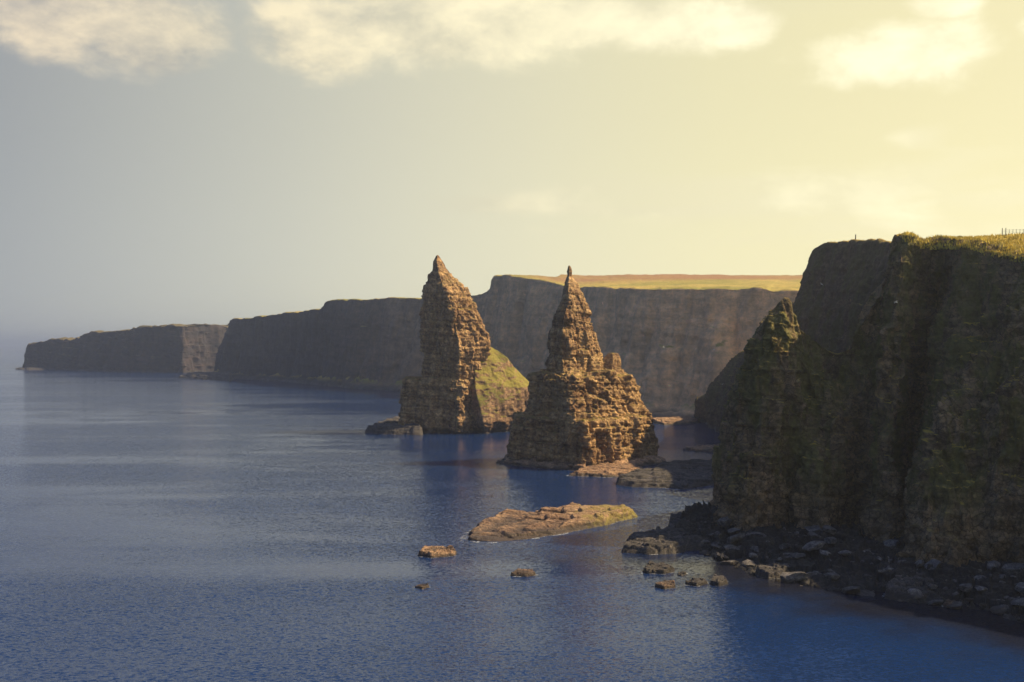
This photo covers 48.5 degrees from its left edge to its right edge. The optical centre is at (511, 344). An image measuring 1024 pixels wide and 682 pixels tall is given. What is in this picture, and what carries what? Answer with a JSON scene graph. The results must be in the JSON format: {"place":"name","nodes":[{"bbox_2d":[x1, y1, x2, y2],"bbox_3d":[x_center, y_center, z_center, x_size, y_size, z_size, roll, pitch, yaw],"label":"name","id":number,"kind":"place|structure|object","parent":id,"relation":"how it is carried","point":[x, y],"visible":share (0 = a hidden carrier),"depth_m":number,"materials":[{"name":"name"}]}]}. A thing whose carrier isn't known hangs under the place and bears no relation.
{"place":"outdoors","nodes":[
{"label":"outdoors","id":0,"kind":"place"},
{"bbox_2d":[23,323,228,372],"bbox_3d":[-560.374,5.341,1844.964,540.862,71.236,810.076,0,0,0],"label":"headland","id":1,"kind":"structure","parent":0,"point":[178,348],"depth_m":1499.16,"materials":[{"name":"stone"}]},
{"bbox_2d":[214,274,801,417],"bbox_3d":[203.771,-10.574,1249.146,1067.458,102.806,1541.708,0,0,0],"label":"sea cliff","id":2,"kind":"structure","parent":0,"point":[639,323],"depth_m":745.20,"materials":[{"name":"brown stone"}]},
{"bbox_2d":[0,346,1023,681],"bbox_3d":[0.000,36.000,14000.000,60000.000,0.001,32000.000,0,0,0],"label":"sea","id":3,"kind":"structure","parent":0,"point":[156,526],"depth_m":180.30,"materials":[{"name":"liquid"}]},
{"bbox_2d":[15,367,44,369],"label":"reef","id":4,"kind":"object","parent":3,"relation":"in","point":[33,368],"visible":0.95,"depth_m":1602.45},
{"bbox_2d":[179,371,232,380],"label":"reef","id":5,"kind":"object","parent":3,"relation":"in","point":[226,376],"visible":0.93,"depth_m":1158.72},
{"bbox_2d":[365,416,422,434],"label":"reef","id":6,"kind":"object","parent":3,"relation":"in","point":[391,426],"visible":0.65,"depth_m":456.59},
{"bbox_2d":[415,583,428,588],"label":"reef","id":7,"kind":"object","parent":3,"relation":"in","point":[422,586],"visible":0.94,"depth_m":168.19},
{"bbox_2d":[418,545,456,557],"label":"reef","id":8,"kind":"object","parent":3,"relation":"in","point":[435,551],"visible":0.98,"depth_m":193.35},
{"bbox_2d":[398,255,528,433],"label":"sea stack","id":9,"kind":"object","parent":3,"relation":"in","point":[470,380],"visible":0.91,"depth_m":464.41,"materials":[{"name":"stone"}]},
{"bbox_2d":[511,568,535,576],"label":"reef","id":10,"kind":"object","parent":3,"relation":"in","point":[520,572],"visible":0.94,"depth_m":176.88},
{"bbox_2d":[468,502,637,541],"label":"reef","id":11,"kind":"object","parent":3,"relation":"in","point":[508,524],"visible":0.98,"depth_m":224.90},
{"bbox_2d":[496,266,665,470],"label":"sea stack","id":12,"kind":"object","parent":3,"relation":"in","point":[585,406],"visible":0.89,"depth_m":339.34,"materials":[{"name":"stone"}]},
{"bbox_2d":[568,463,644,476],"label":"reef","id":13,"kind":"object","parent":3,"relation":"in","point":[610,470],"visible":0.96,"depth_m":313.60},
{"bbox_2d":[643,561,674,573],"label":"reef","id":14,"kind":"object","parent":3,"relation":"in","point":[651,567],"visible":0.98,"depth_m":179.41},
{"bbox_2d":[622,526,704,554],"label":"reef","id":15,"kind":"object","parent":3,"relation":"in","point":[659,540],"visible":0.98,"depth_m":199.12},
{"bbox_2d":[616,459,713,489],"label":"reef","id":16,"kind":"object","parent":3,"relation":"in","point":[686,474],"visible":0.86,"depth_m":292.70},
{"bbox_2d":[655,580,674,588],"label":"reef","id":17,"kind":"object","parent":3,"relation":"in","point":[665,584],"visible":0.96,"depth_m":168.30},
{"bbox_2d":[653,416,698,424],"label":"reef","id":18,"kind":"object","parent":3,"relation":"in","point":[685,420],"visible":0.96,"depth_m":516.28},
{"bbox_2d":[677,571,685,575],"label":"reef","id":19,"kind":"object","parent":3,"relation":"in","point":[682,573],"visible":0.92,"depth_m":177.56},
{"bbox_2d":[668,512,710,529],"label":"reef","id":20,"kind":"object","parent":3,"relation":"in","point":[675,521],"visible":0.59,"depth_m":213.44},
{"bbox_2d":[685,577,707,585],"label":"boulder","id":21,"kind":"object","parent":3,"relation":"in","point":[699,581],"visible":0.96,"depth_m":170.30,"materials":[{"name":"brown stone"}]},
{"bbox_2d":[683,444,718,452],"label":"reef","id":22,"kind":"object","parent":3,"relation":"in","point":[704,448],"visible":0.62,"depth_m":384.61},
{"bbox_2d":[710,574,727,585],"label":"rock","id":23,"kind":"object","parent":3,"relation":"in","point":[718,580],"visible":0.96,"depth_m":170.49,"materials":[{"name":"brown stone"}]},
{"bbox_2d":[943,599,955,607],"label":"boulder","id":24,"kind":"object","parent":3,"relation":"in","point":[947,602],"visible":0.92,"depth_m":156.26,"materials":[{"name":"grey stone"}]},
{"bbox_2d":[0,0,1023,345],"label":"sky","id":25,"kind":"structure","parent":0,"point":[163,162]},
{"bbox_2d":[693,238,890,432],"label":"sea cliff","id":26,"kind":"structure","parent":0,"point":[848,274],"depth_m":336.85,"materials":[{"name":"brown stone"}]},
{"bbox_2d":[672,500,1023,623],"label":"shore","id":27,"kind":"structure","parent":0,"point":[844,536],"depth_m":179.33,"materials":[{"name":"grey stone"}]},
{"bbox_2d":[711,543,720,548],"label":"boulder","id":28,"kind":"object","parent":27,"relation":"on","point":[715,546],"visible":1,"depth_m":196.80,"materials":[{"name":"grey stone"}]},
{"bbox_2d":[716,553,728,559],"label":"boulder","id":29,"kind":"object","parent":27,"relation":"on","point":[725,557],"visible":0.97,"depth_m":189.17,"materials":[{"name":"grey stone"}]},
{"bbox_2d":[717,517,731,526],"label":"boulder","id":30,"kind":"object","parent":27,"relation":"on","point":[724,521],"visible":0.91,"depth_m":209.02,"materials":[{"name":"grey stone"}]},
{"bbox_2d":[719,560,738,564],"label":"boulder","id":31,"kind":"object","parent":27,"relation":"on","point":[730,562],"visible":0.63,"depth_m":185.55,"materials":[{"name":"grey stone"}]},
{"bbox_2d":[724,544,737,549],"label":"boulder","id":32,"kind":"object","parent":27,"relation":"on","point":[730,546],"visible":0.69,"depth_m":192.84,"materials":[{"name":"grey stone"}]},
{"bbox_2d":[728,528,739,532],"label":"boulder","id":33,"kind":"object","parent":27,"relation":"on","point":[733,530],"visible":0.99,"depth_m":202.70,"materials":[{"name":"grey stone"}]},
{"bbox_2d":[727,533,744,543],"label":"boulder","id":34,"kind":"object","parent":27,"relation":"on","point":[735,538],"visible":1,"depth_m":195.52,"materials":[{"name":"grey stone"}]},
{"bbox_2d":[742,559,756,566],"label":"boulder","id":35,"kind":"object","parent":27,"relation":"on","point":[748,563],"visible":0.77,"depth_m":182.78,"materials":[{"name":"grey stone"}]},
{"bbox_2d":[749,553,757,557],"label":"boulder","id":36,"kind":"object","parent":27,"relation":"on","point":[751,555],"visible":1,"depth_m":187.04,"materials":[{"name":"grey stone"}]},
{"bbox_2d":[750,532,766,536],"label":"boulder","id":37,"kind":"object","parent":27,"relation":"on","point":[764,535],"visible":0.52,"depth_m":198.33,"materials":[{"name":"grey stone"}]},
{"bbox_2d":[755,561,788,578],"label":"rock","id":38,"kind":"object","parent":27,"relation":"on","point":[776,570],"visible":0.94,"depth_m":176.56,"materials":[{"name":"stone"}]},
{"bbox_2d":[780,572,807,582],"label":"boulder","id":39,"kind":"object","parent":27,"relation":"on","point":[788,577],"visible":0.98,"depth_m":171.40,"materials":[{"name":"grey stone"}]},
{"bbox_2d":[794,553,805,558],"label":"boulder","id":40,"kind":"object","parent":27,"relation":"on","point":[800,555],"visible":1,"depth_m":181.58,"materials":[{"name":"grey stone"}]},
{"bbox_2d":[806,572,816,579],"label":"boulder","id":41,"kind":"object","parent":27,"relation":"on","point":[810,574],"visible":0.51,"depth_m":172.06,"materials":[{"name":"grey stone"}]},
{"bbox_2d":[804,525,822,531],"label":"boulder","id":42,"kind":"object","parent":27,"relation":"on","point":[815,528],"visible":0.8,"depth_m":198.49,"materials":[{"name":"grey stone"}]},
{"bbox_2d":[802,541,825,550],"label":"boulder","id":43,"kind":"object","parent":27,"relation":"on","point":[812,545],"visible":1,"depth_m":186.25,"materials":[{"name":"grey stone"}]},
{"bbox_2d":[807,531,821,538],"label":"boulder","id":44,"kind":"object","parent":27,"relation":"on","point":[813,535],"visible":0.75,"depth_m":195.11,"materials":[{"name":"grey stone"}]},
{"bbox_2d":[820,549,830,556],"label":"boulder","id":45,"kind":"object","parent":27,"relation":"on","point":[824,553],"visible":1,"depth_m":182.63,"materials":[{"name":"grey stone"}]},
{"bbox_2d":[822,525,836,534],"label":"boulder","id":46,"kind":"object","parent":27,"relation":"on","point":[829,529],"visible":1,"depth_m":195.33,"materials":[{"name":"grey stone"}]},
{"bbox_2d":[824,537,836,543],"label":"boulder","id":47,"kind":"object","parent":27,"relation":"on","point":[830,540],"visible":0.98,"depth_m":188.02,"materials":[{"name":"grey stone"}]},
{"bbox_2d":[823,572,839,580],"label":"boulder","id":48,"kind":"object","parent":27,"relation":"on","point":[834,576],"visible":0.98,"depth_m":170.02,"materials":[{"name":"grey stone"}]},
{"bbox_2d":[838,550,852,555],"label":"boulder","id":49,"kind":"object","parent":27,"relation":"on","point":[845,553],"visible":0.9,"depth_m":181.56,"materials":[{"name":"grey stone"}]},
{"bbox_2d":[841,586,859,593],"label":"boulder","id":50,"kind":"object","parent":27,"relation":"on","point":[851,590],"visible":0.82,"depth_m":163.96,"materials":[{"name":"grey stone"}]},
{"bbox_2d":[855,590,874,596],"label":"boulder","id":51,"kind":"object","parent":27,"relation":"on","point":[865,593],"visible":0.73,"depth_m":163.38,"materials":[{"name":"grey stone"}]},
{"bbox_2d":[883,568,893,571],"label":"boulder","id":52,"kind":"object","parent":27,"relation":"on","point":[888,569],"visible":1,"depth_m":169.97,"materials":[{"name":"grey stone"}]},
{"bbox_2d":[883,539,899,548],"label":"boulder","id":53,"kind":"object","parent":27,"relation":"on","point":[892,544],"visible":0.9,"depth_m":185.19,"materials":[{"name":"grey stone"}]},
{"bbox_2d":[884,570,936,601],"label":"boulder","id":54,"kind":"object","parent":27,"relation":"on","point":[896,588],"visible":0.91,"depth_m":162.31,"materials":[{"name":"grey stone"}]},
{"bbox_2d":[907,588,924,598],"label":"boulder","id":55,"kind":"object","parent":27,"relation":"on","point":[915,591],"visible":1,"depth_m":159.46,"materials":[{"name":"grey stone"}]},
{"bbox_2d":[914,560,923,567],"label":"boulder","id":56,"kind":"object","parent":27,"relation":"on","point":[919,563],"visible":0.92,"depth_m":172.36,"materials":[{"name":"grey stone"}]},
{"bbox_2d":[926,584,937,589],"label":"boulder","id":57,"kind":"object","parent":27,"relation":"on","point":[931,586],"visible":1,"depth_m":162.86,"materials":[{"name":"grey stone"}]},
{"bbox_2d":[924,559,940,569],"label":"boulder","id":58,"kind":"object","parent":27,"relation":"on","point":[935,563],"visible":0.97,"depth_m":170.90,"materials":[{"name":"grey stone"}]},
{"bbox_2d":[927,600,942,604],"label":"boulder","id":59,"kind":"object","parent":27,"relation":"on","point":[933,602],"visible":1,"depth_m":156.96,"materials":[{"name":"grey stone"}]},
{"bbox_2d":[946,601,961,608],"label":"boulder","id":60,"kind":"object","parent":27,"relation":"on","point":[955,604],"visible":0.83,"depth_m":154.85,"materials":[{"name":"grey stone"}]},
{"bbox_2d":[959,583,972,591],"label":"boulder","id":61,"kind":"object","parent":27,"relation":"on","point":[967,587],"visible":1,"depth_m":161.06,"materials":[{"name":"grey stone"}]},
{"bbox_2d":[974,575,986,579],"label":"boulder","id":62,"kind":"object","parent":27,"relation":"on","point":[977,576],"visible":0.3,"depth_m":164.75,"materials":[{"name":"grey stone"}]},
{"bbox_2d":[974,586,987,590],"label":"boulder","id":63,"kind":"object","parent":27,"relation":"on","point":[980,588],"visible":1,"depth_m":158.97,"materials":[{"name":"grey stone"}]},
{"bbox_2d":[987,560,1000,570],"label":"boulder","id":64,"kind":"object","parent":27,"relation":"on","point":[992,564],"visible":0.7,"depth_m":169.52,"materials":[{"name":"grey stone"}]},
{"bbox_2d":[990,604,1008,613],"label":"boulder","id":65,"kind":"object","parent":27,"relation":"on","point":[1000,609],"visible":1,"depth_m":152.22,"materials":[{"name":"grey stone"}]},
{"bbox_2d":[1002,613,1010,618],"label":"boulder","id":66,"kind":"object","parent":27,"relation":"on","point":[1006,616],"visible":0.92,"depth_m":149.56,"materials":[{"name":"grey stone"}]},
{"bbox_2d":[1001,562,1023,573],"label":"boulder","id":67,"kind":"object","parent":27,"relation":"on","point":[1015,567],"visible":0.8,"depth_m":166.91,"materials":[{"name":"grey stone"}]},
{"bbox_2d":[1010,598,1023,606],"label":"boulder","id":68,"kind":"object","parent":27,"relation":"on","point":[1015,602],"visible":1,"depth_m":152.29,"materials":[{"name":"grey stone"}]},
{"bbox_2d":[1014,582,1023,592],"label":"boulder","id":69,"kind":"object","parent":27,"relation":"on","point":[1019,587],"visible":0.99,"depth_m":156.29,"materials":[{"name":"grey stone"}]},
{"bbox_2d":[710,233,1023,566],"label":"sea cliff","id":70,"kind":"structure","parent":0,"point":[903,416],"depth_m":203.96,"materials":[{"name":"stone"}]},
{"bbox_2d":[902,231,1023,261],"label":"grass","id":71,"kind":"structure","parent":70,"relation":"on","point":[967,243],"depth_m":205.85,"materials":[{"name":"green plant"}]},
{"bbox_2d":[1002,228,1023,235],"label":"fence","id":72,"kind":"object","parent":70,"relation":"on","point":[1009,231],"visible":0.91,"depth_m":220.63,"materials":[{"name":"brown wood"}]}
]}

